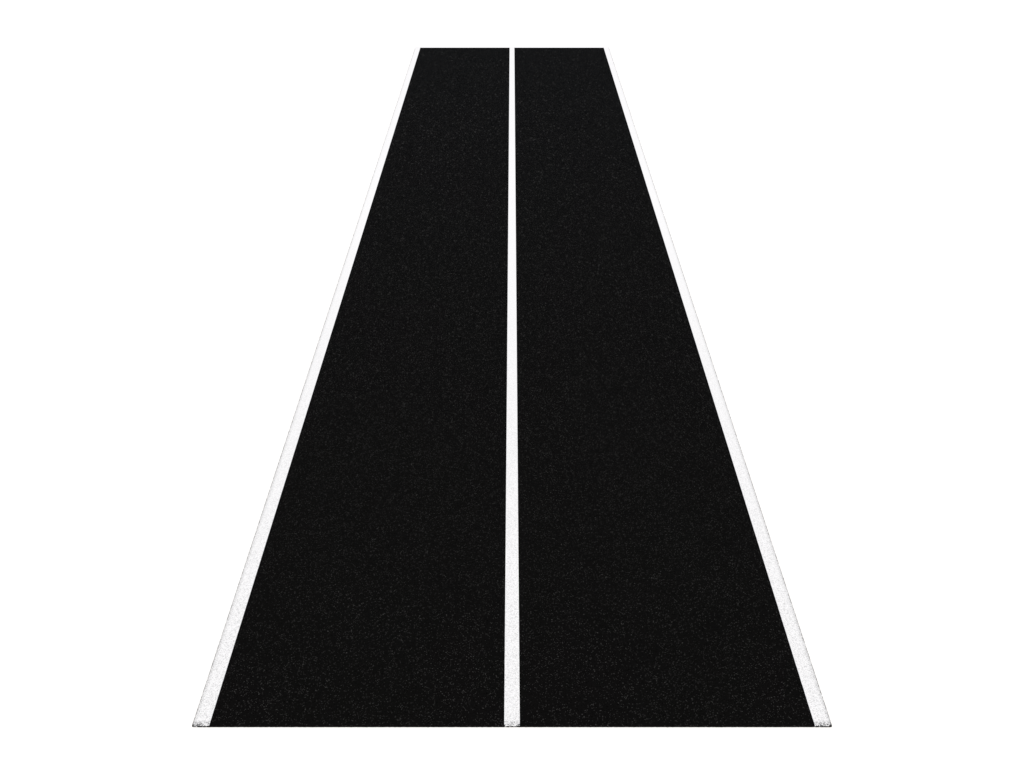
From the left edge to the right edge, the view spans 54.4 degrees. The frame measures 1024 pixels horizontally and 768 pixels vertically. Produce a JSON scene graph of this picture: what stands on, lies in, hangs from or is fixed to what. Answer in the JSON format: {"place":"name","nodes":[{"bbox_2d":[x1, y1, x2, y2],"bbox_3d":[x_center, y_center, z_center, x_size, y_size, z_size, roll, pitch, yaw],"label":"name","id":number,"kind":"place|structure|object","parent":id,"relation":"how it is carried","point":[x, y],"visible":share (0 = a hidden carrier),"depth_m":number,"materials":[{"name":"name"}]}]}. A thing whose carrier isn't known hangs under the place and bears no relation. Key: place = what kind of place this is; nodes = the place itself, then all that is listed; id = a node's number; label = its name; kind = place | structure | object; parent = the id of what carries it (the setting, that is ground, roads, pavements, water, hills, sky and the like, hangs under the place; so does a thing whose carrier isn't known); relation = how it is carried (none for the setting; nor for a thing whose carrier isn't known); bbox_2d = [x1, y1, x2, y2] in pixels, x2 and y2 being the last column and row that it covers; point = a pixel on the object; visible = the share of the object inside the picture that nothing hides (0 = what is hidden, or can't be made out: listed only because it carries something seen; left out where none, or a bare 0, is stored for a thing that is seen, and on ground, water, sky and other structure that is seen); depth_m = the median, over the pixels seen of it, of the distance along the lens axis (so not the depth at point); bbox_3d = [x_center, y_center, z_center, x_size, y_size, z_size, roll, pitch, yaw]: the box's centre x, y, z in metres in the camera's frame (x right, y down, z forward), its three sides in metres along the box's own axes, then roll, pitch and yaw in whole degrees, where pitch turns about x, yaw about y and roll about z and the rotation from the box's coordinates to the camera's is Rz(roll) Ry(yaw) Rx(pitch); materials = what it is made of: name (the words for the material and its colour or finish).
{"place":"outdoors","nodes":[
{"label":"outdoors","id":0,"kind":"place"},
{"bbox_2d":[0,0,1023,767],"bbox_3d":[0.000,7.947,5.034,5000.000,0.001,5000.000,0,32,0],"label":"ground","id":1,"kind":"structure","parent":0,"point":[184,186],"depth_m":19.51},
{"bbox_2d":[192,48,831,726],"bbox_3d":[0.000,-4.389,24.482,7.316,0.027,31.036,0,32,0],"label":"road section","id":2,"kind":"object","parent":1,"relation":"on","point":[512,484],"visible":1,"depth_m":15.38,"materials":[{"name":"black asphalt"}]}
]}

